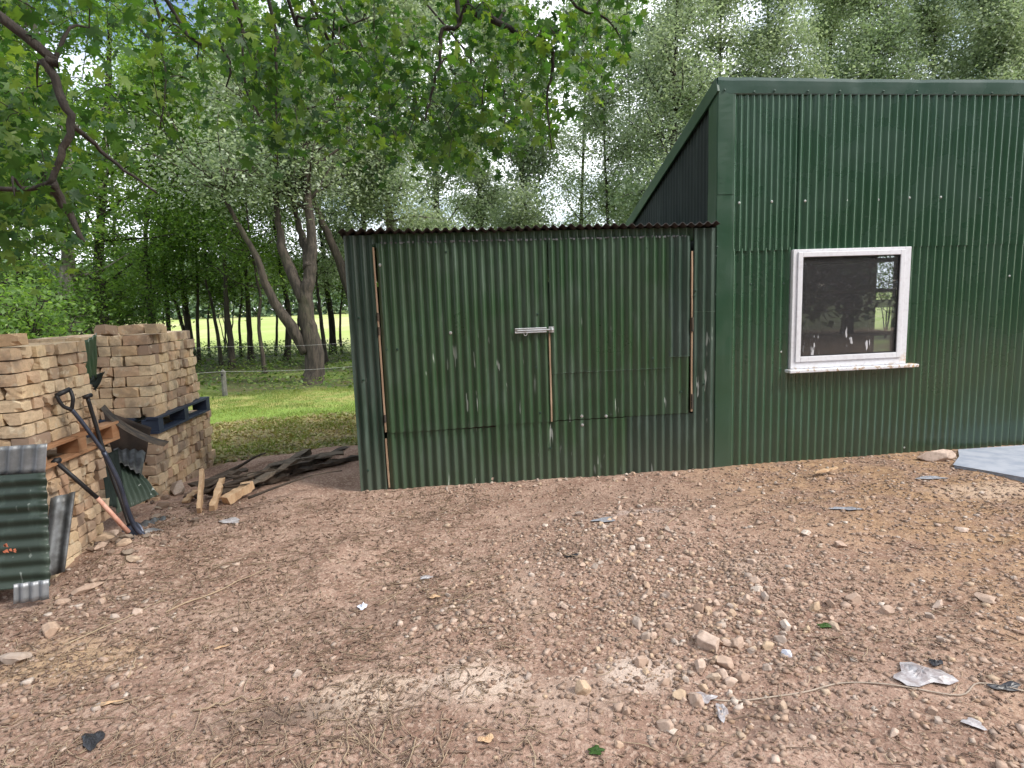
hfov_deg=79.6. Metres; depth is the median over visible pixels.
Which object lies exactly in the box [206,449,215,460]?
brick
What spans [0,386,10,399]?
brick
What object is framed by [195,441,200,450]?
brick
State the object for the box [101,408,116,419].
brick
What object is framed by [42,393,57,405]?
brick
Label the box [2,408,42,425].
brick
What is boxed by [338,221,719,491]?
shed
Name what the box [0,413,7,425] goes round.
brick
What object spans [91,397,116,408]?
brick
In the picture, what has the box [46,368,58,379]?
brick
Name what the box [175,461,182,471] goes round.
brick
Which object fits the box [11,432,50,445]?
brick
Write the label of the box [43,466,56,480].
brick
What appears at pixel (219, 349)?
woodland tree
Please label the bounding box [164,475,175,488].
brick
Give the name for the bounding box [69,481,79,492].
brick
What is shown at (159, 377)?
brick
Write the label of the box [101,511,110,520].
brick
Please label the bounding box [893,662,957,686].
plastic scrap
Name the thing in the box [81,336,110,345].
brick
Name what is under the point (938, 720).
stone
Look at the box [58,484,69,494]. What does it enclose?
brick
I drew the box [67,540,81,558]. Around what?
brick
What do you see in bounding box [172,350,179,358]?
brick
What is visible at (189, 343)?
brick
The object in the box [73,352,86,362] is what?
brick
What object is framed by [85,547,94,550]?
stone
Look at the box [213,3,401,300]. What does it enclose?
leaning tree
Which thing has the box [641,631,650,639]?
stone
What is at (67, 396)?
brick
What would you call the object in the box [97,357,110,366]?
brick
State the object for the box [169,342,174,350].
brick
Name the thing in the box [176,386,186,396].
brick
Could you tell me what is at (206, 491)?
dead branch
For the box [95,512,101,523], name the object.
brick
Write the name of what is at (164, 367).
brick
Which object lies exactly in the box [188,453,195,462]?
brick
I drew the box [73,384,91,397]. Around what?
brick
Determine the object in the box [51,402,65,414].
brick
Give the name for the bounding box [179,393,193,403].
brick
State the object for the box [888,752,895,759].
stone
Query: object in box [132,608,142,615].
stone
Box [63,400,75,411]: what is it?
brick
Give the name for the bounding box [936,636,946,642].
stone
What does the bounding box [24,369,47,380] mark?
brick
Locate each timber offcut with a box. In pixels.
[182,490,197,502]
[196,468,204,512]
[209,477,224,510]
[221,481,254,504]
[813,466,837,473]
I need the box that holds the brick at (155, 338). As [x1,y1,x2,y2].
[139,334,158,343]
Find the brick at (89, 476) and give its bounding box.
[84,472,94,484]
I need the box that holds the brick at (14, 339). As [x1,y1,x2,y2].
[0,333,28,347]
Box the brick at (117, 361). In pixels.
[110,355,130,366]
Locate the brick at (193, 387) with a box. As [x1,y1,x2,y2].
[189,383,196,391]
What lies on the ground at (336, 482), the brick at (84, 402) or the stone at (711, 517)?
the stone at (711, 517)
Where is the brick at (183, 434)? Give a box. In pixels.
[181,430,186,439]
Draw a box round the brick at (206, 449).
[201,445,207,454]
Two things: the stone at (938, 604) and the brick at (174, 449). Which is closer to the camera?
the stone at (938, 604)
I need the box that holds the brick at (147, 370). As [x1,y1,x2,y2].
[139,364,161,375]
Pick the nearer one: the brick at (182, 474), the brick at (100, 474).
the brick at (100, 474)
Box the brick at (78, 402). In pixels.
[75,397,83,408]
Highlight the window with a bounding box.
[785,246,918,373]
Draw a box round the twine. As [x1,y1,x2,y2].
[711,682,1023,701]
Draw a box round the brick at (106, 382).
[89,377,114,387]
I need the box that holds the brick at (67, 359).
[47,353,76,365]
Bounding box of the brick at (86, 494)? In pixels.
[78,486,89,498]
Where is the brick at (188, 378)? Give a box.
[183,375,191,384]
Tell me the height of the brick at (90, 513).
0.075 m
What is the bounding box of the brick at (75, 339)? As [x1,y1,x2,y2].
[68,336,91,340]
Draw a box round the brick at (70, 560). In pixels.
[50,557,73,578]
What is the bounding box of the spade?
[82,393,143,534]
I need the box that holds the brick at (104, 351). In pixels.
[98,346,112,356]
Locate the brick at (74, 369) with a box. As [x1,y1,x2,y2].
[62,365,77,375]
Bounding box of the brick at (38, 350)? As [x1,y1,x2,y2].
[10,345,45,357]
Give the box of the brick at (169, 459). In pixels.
[164,457,172,467]
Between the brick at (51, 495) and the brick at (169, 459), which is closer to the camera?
the brick at (51, 495)
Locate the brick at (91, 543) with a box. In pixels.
[88,532,105,546]
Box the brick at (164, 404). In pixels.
[159,402,166,410]
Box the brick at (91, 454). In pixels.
[56,450,94,461]
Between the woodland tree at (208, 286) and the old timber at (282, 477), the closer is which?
the old timber at (282, 477)
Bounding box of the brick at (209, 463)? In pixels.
[205,460,212,467]
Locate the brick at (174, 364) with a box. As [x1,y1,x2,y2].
[166,360,178,369]
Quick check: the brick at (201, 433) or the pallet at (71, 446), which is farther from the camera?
the brick at (201, 433)
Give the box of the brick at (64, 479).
[54,473,68,486]
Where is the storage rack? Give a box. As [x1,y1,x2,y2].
[801,258,891,354]
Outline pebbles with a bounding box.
[0,455,1023,767]
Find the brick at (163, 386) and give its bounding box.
[159,382,166,391]
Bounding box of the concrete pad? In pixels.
[953,445,1023,482]
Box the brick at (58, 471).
[55,462,66,475]
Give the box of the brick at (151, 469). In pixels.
[142,463,160,475]
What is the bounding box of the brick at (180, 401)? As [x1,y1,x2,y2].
[174,396,184,405]
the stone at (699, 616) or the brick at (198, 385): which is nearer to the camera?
the stone at (699, 616)
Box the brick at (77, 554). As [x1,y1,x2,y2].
[71,550,81,558]
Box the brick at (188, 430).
[185,428,190,437]
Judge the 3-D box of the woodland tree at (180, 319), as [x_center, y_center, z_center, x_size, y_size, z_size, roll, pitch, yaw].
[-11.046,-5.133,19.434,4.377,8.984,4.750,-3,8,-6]
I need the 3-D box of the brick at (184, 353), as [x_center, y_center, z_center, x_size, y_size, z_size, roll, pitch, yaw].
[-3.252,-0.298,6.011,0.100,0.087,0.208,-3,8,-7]
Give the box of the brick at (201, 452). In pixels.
[198,448,204,457]
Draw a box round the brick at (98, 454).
[94,448,102,458]
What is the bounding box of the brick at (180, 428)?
[164,423,183,432]
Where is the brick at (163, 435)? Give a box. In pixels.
[148,431,168,443]
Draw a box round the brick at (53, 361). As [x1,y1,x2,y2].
[30,356,57,366]
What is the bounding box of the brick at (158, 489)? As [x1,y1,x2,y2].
[152,485,161,495]
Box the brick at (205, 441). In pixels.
[202,437,207,445]
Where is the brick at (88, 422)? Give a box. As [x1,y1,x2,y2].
[73,419,91,430]
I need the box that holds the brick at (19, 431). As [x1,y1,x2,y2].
[0,423,35,438]
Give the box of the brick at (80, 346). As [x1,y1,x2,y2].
[48,341,85,351]
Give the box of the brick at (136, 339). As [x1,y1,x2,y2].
[122,334,152,344]
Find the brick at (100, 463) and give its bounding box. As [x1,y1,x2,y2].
[95,457,105,469]
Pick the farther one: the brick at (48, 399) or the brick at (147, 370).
the brick at (147, 370)
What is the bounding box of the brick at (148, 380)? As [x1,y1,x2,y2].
[126,375,156,386]
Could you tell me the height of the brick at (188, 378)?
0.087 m
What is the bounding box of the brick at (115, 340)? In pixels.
[109,335,125,345]
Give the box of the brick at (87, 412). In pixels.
[82,405,96,417]
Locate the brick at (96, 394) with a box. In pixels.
[90,388,100,398]
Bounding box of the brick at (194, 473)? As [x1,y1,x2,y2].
[190,469,198,478]
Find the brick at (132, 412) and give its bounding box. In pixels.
[114,407,143,417]
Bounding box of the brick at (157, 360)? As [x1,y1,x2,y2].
[131,354,159,362]
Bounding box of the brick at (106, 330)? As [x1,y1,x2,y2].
[94,324,117,335]
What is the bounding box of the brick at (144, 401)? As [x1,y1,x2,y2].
[125,396,155,407]
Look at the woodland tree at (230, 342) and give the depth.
16.73 m
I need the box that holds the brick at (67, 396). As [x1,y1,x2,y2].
[64,388,76,400]
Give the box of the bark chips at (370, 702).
[0,456,1023,767]
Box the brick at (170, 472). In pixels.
[167,467,172,478]
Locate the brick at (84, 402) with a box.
[82,399,90,405]
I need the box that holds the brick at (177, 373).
[170,369,181,378]
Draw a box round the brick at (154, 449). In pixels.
[146,444,163,454]
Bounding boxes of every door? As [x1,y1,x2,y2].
[376,239,553,432]
[548,236,689,420]
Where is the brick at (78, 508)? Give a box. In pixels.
[72,502,83,515]
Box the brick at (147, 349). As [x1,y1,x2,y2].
[137,344,158,354]
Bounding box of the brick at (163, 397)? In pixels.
[159,392,166,402]
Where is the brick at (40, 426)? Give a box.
[30,420,46,433]
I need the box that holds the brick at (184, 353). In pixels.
[179,349,188,357]
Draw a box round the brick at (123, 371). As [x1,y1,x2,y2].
[113,365,142,376]
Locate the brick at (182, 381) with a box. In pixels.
[177,377,184,385]
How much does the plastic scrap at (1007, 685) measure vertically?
0.019 m
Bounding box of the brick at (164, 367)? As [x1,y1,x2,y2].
[139,363,167,371]
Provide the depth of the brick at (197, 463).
6.14 m
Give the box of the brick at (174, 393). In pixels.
[171,389,176,398]
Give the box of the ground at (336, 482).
[0,292,1023,767]
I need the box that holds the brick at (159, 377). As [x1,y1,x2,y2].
[143,374,162,383]
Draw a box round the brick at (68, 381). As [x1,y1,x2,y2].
[58,377,74,387]
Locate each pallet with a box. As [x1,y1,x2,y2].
[28,421,119,473]
[87,396,209,437]
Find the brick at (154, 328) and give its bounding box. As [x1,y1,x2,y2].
[144,324,166,333]
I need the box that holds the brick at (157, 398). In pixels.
[154,394,160,403]
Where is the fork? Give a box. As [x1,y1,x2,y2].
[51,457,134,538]
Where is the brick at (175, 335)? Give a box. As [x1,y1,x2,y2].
[172,332,177,340]
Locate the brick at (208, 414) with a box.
[189,409,211,417]
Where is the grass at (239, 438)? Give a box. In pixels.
[210,411,387,464]
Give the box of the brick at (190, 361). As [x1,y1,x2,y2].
[180,357,192,365]
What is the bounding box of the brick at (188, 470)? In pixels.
[186,465,190,474]
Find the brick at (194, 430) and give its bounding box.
[189,425,196,434]
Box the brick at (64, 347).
[48,342,76,354]
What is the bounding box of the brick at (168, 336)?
[164,332,174,341]
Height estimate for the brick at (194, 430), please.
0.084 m
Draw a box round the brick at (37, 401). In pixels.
[4,395,43,408]
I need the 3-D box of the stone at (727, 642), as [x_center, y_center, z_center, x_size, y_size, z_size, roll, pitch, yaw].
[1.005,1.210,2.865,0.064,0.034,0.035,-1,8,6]
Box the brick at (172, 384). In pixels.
[166,379,178,390]
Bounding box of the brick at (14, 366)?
[0,359,33,373]
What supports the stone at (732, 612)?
on the ground at (336, 482)
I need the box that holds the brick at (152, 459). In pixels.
[144,450,164,464]
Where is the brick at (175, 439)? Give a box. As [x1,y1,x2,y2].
[171,434,178,444]
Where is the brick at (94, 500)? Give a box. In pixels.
[88,492,99,503]
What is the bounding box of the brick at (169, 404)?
[165,400,172,409]
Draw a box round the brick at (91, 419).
[83,416,98,426]
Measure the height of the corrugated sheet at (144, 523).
0.064 m
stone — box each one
[0,652,32,665]
[41,621,59,637]
[54,598,70,605]
[70,581,103,595]
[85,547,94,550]
[92,532,115,541]
[93,542,107,549]
[98,598,105,604]
[106,549,114,554]
[108,529,118,535]
[110,613,119,619]
[115,538,131,546]
[118,534,133,538]
[121,548,134,554]
[126,555,139,561]
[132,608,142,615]
[151,513,161,518]
[156,502,169,507]
[160,494,170,499]
[170,480,185,495]
[239,725,244,732]
[293,669,301,677]
[549,612,556,617]
[561,603,568,609]
[575,511,583,515]
[575,680,590,694]
[590,563,597,568]
[595,646,600,653]
[614,740,623,748]
[617,533,626,539]
[622,705,630,715]
[629,545,634,550]
[631,573,637,580]
[632,616,641,629]
[634,655,647,667]
[637,537,644,541]
[637,544,644,550]
[638,575,645,580]
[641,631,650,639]
[642,667,648,675]
[644,581,649,588]
[644,588,652,595]
[650,632,656,639]
[656,719,673,733]
[657,678,669,686]
[663,590,671,599]
[664,622,674,629]
[672,689,686,700]
[682,676,688,682]
[688,692,703,707]
[691,587,699,591]
[693,603,703,612]
[694,658,705,672]
[695,614,702,618]
[696,630,719,652]
[698,684,708,692]
[704,606,711,613]
[704,725,717,732]
[706,673,720,681]
[707,580,713,587]
[708,515,715,519]
[714,599,720,606]
[716,668,728,679]
[717,655,733,669]
[721,639,731,646]
[724,676,737,686]
[725,603,737,609]
[727,609,736,616]
[730,636,743,648]
[735,669,749,682]
[737,599,744,604]
[743,594,750,604]
[747,558,756,564]
[747,647,756,653]
[749,577,760,583]
[750,586,762,591]
[761,591,768,601]
[761,641,774,649]
[762,663,771,670]
[773,635,786,643]
[775,610,788,618]
[778,631,786,635]
[778,700,787,710]
[780,619,790,631]
[781,649,791,657]
[784,586,794,592]
[788,515,795,521]
[792,528,800,532]
[801,529,810,535]
[803,625,809,632]
[809,601,820,611]
[826,599,835,607]
[828,620,839,629]
[832,588,838,593]
[834,541,847,546]
[844,592,860,603]
[879,605,894,614]
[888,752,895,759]
[890,728,898,737]
[916,449,955,461]
[924,612,934,618]
[927,706,937,714]
[932,599,942,608]
[934,716,942,724]
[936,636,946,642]
[954,527,968,532]
[958,759,966,764]
[973,592,995,603]
[974,716,983,722]
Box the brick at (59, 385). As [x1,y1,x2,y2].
[44,379,64,390]
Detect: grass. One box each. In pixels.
[188,386,354,426]
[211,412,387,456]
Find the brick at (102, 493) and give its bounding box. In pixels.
[97,489,105,497]
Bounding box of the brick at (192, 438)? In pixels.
[189,434,196,444]
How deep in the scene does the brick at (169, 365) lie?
5.63 m
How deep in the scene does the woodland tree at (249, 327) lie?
18.79 m
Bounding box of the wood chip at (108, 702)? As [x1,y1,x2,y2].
[100,699,123,705]
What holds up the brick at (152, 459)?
on the brick at (164, 465)
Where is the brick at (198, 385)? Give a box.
[194,382,199,389]
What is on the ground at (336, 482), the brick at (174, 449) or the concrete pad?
the concrete pad
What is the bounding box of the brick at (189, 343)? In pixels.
[183,339,194,347]
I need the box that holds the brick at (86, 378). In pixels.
[77,373,89,383]
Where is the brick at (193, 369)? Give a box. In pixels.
[191,365,195,373]
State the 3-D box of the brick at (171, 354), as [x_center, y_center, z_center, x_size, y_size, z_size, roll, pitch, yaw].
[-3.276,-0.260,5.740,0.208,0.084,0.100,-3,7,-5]
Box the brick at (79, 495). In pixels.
[75,490,84,504]
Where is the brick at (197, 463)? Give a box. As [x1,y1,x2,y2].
[194,459,199,468]
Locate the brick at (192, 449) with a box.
[189,444,194,453]
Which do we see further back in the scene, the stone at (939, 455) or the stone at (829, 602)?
the stone at (939, 455)
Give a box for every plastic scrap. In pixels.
[219,517,239,522]
[357,602,367,609]
[591,517,614,521]
[688,691,717,703]
[716,703,728,722]
[829,507,860,509]
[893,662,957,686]
[915,476,944,478]
[929,659,942,665]
[960,717,986,730]
[987,681,1020,690]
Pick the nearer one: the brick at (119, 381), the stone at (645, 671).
the stone at (645, 671)
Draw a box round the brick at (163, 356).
[155,352,168,362]
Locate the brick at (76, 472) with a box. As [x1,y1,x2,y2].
[64,468,81,482]
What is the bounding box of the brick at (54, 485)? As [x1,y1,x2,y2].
[47,478,61,492]
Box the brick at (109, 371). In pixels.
[100,367,113,376]
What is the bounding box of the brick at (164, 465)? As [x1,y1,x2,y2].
[160,460,168,471]
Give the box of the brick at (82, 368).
[69,363,86,373]
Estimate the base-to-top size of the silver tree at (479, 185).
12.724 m
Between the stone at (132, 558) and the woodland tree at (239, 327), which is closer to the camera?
the stone at (132, 558)
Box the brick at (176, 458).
[170,452,180,463]
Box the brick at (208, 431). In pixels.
[202,426,212,436]
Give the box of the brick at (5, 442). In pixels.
[0,438,12,446]
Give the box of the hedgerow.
[0,247,548,323]
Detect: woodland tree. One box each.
[0,0,95,298]
[0,0,165,334]
[0,35,114,304]
[10,0,201,324]
[47,49,177,316]
[75,33,217,330]
[81,27,223,323]
[97,63,207,329]
[102,36,217,356]
[112,43,268,362]
[115,25,270,365]
[125,26,291,369]
[150,0,319,373]
[151,98,273,356]
[152,30,303,361]
[155,121,241,347]
[161,78,302,356]
[199,189,314,355]
[208,99,336,360]
[222,24,373,364]
[250,199,341,352]
[267,126,358,354]
[274,199,369,353]
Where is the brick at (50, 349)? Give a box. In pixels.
[20,344,54,355]
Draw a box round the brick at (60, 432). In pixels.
[44,425,70,440]
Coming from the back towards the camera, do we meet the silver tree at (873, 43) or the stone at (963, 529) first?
the silver tree at (873, 43)
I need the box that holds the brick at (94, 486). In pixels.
[87,481,98,492]
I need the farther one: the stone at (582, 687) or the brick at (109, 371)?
the brick at (109, 371)
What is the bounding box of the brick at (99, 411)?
[96,409,101,418]
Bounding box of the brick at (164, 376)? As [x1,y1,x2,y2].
[157,372,166,381]
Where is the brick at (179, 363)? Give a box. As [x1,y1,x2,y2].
[169,359,181,367]
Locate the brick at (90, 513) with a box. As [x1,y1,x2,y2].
[83,507,95,520]
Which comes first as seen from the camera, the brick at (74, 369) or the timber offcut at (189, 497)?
the brick at (74, 369)
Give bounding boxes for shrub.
[0,225,91,327]
[0,254,124,338]
[0,257,145,335]
[15,260,168,334]
[82,267,194,330]
[92,257,206,323]
[181,262,279,355]
[314,246,377,313]
[875,256,891,337]
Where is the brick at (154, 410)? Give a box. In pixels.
[142,404,164,416]
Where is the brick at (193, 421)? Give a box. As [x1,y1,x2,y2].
[189,417,196,425]
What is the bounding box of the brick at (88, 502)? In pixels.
[83,496,92,509]
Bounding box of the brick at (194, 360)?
[185,356,196,364]
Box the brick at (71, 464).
[48,457,77,470]
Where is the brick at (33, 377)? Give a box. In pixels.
[18,371,40,383]
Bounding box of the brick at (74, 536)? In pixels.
[69,530,78,543]
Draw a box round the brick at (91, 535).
[85,528,96,542]
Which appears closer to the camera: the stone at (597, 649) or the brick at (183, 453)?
the stone at (597, 649)
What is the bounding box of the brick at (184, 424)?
[163,421,185,429]
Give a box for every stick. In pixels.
[34,696,132,713]
[66,600,162,644]
[92,697,139,707]
[111,589,156,612]
[127,657,135,678]
[165,566,270,612]
[192,695,263,711]
[209,746,227,767]
[212,555,255,568]
[343,731,354,764]
[378,567,434,605]
[439,710,443,757]
[561,552,592,560]
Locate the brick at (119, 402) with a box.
[113,397,126,407]
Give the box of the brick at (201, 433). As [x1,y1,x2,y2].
[199,430,203,439]
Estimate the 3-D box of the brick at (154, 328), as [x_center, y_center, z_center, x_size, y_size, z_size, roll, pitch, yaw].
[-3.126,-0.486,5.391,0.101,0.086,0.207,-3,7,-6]
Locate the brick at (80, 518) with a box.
[72,512,85,526]
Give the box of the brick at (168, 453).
[165,447,171,457]
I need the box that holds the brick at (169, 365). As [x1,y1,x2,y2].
[161,362,170,370]
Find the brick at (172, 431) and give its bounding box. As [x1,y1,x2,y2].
[167,426,176,436]
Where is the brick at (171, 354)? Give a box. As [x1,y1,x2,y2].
[168,351,175,359]
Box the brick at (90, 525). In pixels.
[85,517,95,531]
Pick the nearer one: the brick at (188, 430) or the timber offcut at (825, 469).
the timber offcut at (825, 469)
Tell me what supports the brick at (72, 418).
on the brick at (74, 427)
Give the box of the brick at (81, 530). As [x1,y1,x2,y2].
[75,523,86,536]
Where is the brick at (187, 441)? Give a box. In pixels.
[184,437,189,446]
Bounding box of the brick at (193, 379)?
[191,374,195,382]
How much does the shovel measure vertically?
1.254 m
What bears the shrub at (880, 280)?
on the ground at (336, 482)
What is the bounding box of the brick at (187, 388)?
[183,385,189,392]
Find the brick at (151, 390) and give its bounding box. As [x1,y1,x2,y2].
[139,384,161,395]
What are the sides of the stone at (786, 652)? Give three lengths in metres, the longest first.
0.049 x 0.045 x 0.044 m
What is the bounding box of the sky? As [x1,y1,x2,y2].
[1,0,990,311]
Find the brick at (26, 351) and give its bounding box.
[1,346,31,357]
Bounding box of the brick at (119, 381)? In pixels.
[113,376,129,386]
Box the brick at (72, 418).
[63,408,84,422]
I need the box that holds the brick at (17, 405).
[0,398,31,412]
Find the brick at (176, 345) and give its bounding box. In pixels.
[168,341,180,349]
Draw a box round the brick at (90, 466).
[85,460,95,472]
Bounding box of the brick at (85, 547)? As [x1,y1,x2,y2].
[82,544,89,552]
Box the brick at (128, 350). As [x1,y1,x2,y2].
[111,345,138,355]
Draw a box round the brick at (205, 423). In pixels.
[202,420,207,428]
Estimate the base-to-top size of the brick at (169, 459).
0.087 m
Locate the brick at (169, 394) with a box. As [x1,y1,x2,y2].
[166,391,172,400]
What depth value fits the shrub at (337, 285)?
20.00 m
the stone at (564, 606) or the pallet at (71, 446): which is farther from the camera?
the pallet at (71, 446)
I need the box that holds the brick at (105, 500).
[101,497,110,510]
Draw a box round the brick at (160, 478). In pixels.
[147,470,167,485]
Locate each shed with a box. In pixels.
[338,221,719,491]
[625,77,1023,466]
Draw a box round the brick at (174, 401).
[172,399,176,407]
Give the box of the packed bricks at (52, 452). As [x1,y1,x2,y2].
[9,333,190,489]
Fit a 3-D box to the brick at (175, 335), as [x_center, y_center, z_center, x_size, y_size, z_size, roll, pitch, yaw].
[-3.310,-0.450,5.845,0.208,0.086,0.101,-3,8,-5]
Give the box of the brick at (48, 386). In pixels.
[11,381,54,393]
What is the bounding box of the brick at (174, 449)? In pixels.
[171,444,177,454]
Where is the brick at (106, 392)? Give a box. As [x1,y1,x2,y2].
[99,387,115,397]
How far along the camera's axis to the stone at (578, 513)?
4.55 m
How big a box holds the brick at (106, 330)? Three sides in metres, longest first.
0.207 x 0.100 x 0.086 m
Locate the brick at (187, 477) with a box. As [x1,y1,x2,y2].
[185,474,190,480]
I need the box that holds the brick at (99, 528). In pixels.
[96,523,103,534]
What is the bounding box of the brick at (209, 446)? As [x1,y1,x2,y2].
[207,443,211,451]
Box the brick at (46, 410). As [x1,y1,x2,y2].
[40,405,52,417]
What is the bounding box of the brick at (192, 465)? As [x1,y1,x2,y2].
[190,463,194,471]
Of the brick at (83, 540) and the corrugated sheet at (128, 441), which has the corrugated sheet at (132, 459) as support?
the corrugated sheet at (128, 441)
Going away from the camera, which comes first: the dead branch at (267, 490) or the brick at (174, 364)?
the dead branch at (267, 490)
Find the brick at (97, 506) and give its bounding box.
[92,503,100,513]
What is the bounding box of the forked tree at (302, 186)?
[79,0,440,384]
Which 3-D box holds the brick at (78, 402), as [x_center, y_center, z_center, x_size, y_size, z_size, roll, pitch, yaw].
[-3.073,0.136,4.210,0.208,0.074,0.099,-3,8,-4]
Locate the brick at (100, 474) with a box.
[93,467,106,479]
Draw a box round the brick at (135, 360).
[125,355,155,365]
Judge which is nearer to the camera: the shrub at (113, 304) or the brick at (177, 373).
the brick at (177, 373)
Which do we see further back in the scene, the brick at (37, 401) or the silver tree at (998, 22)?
the silver tree at (998, 22)
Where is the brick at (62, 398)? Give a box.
[51,390,65,401]
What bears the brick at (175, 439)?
on the brick at (174, 449)
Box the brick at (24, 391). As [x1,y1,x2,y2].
[4,383,43,399]
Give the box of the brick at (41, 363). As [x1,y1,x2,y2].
[5,357,49,369]
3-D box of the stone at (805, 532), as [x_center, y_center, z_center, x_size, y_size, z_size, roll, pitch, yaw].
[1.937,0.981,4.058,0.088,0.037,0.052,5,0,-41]
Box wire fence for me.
[205,342,351,395]
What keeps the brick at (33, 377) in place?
on the brick at (24, 391)
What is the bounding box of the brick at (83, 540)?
[77,534,87,546]
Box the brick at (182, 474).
[176,468,186,480]
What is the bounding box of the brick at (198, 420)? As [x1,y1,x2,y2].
[196,415,200,423]
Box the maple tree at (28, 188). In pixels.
[0,0,651,295]
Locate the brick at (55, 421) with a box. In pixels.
[40,413,68,429]
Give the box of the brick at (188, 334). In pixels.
[183,330,189,338]
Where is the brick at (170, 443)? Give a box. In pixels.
[164,437,172,447]
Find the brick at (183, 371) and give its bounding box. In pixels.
[179,367,186,376]
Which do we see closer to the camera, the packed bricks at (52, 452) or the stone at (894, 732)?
the stone at (894, 732)
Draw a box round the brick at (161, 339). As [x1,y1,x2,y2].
[155,333,164,342]
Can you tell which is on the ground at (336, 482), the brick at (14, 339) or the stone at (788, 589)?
the stone at (788, 589)
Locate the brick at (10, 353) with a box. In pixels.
[0,348,21,360]
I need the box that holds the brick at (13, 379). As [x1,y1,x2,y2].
[0,373,26,386]
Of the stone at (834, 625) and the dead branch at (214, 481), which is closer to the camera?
the stone at (834, 625)
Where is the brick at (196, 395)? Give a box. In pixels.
[189,391,199,399]
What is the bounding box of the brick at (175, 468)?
[171,464,178,474]
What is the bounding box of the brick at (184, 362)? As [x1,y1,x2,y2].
[181,358,188,367]
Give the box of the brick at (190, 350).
[184,348,193,356]
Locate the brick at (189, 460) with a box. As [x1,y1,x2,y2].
[186,455,191,465]
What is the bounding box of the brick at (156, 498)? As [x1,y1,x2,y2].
[148,491,167,501]
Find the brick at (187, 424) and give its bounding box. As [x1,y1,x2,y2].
[166,420,190,427]
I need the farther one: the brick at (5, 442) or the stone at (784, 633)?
the brick at (5, 442)
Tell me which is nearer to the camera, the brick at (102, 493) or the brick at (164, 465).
the brick at (102, 493)
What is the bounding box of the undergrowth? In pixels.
[193,338,353,398]
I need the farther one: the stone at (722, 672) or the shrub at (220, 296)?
the shrub at (220, 296)
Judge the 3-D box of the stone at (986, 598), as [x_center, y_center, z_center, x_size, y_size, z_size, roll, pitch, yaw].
[2.422,1.097,3.147,0.077,0.034,0.104,-6,9,-26]
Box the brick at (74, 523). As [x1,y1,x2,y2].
[70,517,77,530]
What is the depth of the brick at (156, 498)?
5.29 m
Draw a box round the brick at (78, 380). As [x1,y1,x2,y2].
[70,375,83,386]
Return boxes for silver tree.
[316,0,404,250]
[327,0,471,230]
[391,0,500,230]
[436,1,515,229]
[459,0,587,229]
[541,0,634,227]
[552,0,666,226]
[566,0,660,225]
[593,0,746,224]
[606,0,728,218]
[651,0,783,174]
[711,0,860,78]
[783,0,878,78]
[802,0,977,79]
[888,0,1016,79]
[908,0,1023,79]
[952,2,1023,77]
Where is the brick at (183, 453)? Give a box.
[179,448,187,458]
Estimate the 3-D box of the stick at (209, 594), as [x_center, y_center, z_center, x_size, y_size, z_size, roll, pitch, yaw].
[-1.670,1.174,3.545,0.025,0.018,0.650,3,9,32]
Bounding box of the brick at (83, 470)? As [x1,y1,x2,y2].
[76,465,85,475]
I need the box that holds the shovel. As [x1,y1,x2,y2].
[54,387,161,534]
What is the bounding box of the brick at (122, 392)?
[112,386,140,397]
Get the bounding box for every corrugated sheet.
[0,443,46,474]
[0,472,50,589]
[13,579,48,604]
[48,492,74,575]
[81,334,96,377]
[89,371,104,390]
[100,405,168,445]
[103,448,122,507]
[104,414,150,461]
[108,453,158,513]
[114,448,145,475]
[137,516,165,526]
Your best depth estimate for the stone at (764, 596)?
3.24 m
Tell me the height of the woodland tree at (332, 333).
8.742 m
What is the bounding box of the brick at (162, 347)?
[144,343,166,352]
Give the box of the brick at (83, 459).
[48,453,88,465]
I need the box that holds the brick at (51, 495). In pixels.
[47,491,57,504]
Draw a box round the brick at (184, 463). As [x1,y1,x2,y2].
[179,458,186,467]
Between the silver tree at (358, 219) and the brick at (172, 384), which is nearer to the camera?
the brick at (172, 384)
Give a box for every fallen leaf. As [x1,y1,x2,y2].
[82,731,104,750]
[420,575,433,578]
[477,733,493,742]
[588,745,604,754]
[817,622,831,627]
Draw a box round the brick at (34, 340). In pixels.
[28,338,43,342]
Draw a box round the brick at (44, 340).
[40,338,67,342]
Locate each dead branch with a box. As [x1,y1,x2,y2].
[194,474,246,498]
[203,464,281,494]
[204,469,287,487]
[206,469,276,494]
[211,483,249,490]
[212,453,265,476]
[233,455,309,479]
[248,470,341,498]
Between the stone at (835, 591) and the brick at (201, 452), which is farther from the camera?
the brick at (201, 452)
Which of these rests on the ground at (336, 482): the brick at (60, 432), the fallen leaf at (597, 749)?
the fallen leaf at (597, 749)
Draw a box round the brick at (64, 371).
[50,366,71,377]
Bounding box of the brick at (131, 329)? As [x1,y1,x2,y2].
[117,324,144,334]
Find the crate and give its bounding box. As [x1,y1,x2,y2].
[802,309,868,334]
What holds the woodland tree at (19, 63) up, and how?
on the ground at (336, 482)
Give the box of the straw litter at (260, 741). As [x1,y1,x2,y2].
[0,455,1023,767]
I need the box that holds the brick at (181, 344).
[176,340,183,348]
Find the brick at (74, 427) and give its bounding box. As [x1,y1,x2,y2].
[66,422,79,433]
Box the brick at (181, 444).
[177,440,185,452]
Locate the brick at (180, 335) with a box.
[173,331,183,339]
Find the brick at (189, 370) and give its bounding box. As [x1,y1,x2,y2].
[183,366,191,374]
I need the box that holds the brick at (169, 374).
[166,371,172,380]
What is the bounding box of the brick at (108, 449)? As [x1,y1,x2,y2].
[105,445,111,452]
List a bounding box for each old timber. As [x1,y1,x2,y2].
[187,467,247,486]
[208,448,311,495]
[226,474,289,492]
[227,458,304,492]
[253,446,348,483]
[289,455,358,474]
[302,451,343,460]
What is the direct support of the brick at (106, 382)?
on the brick at (106, 392)

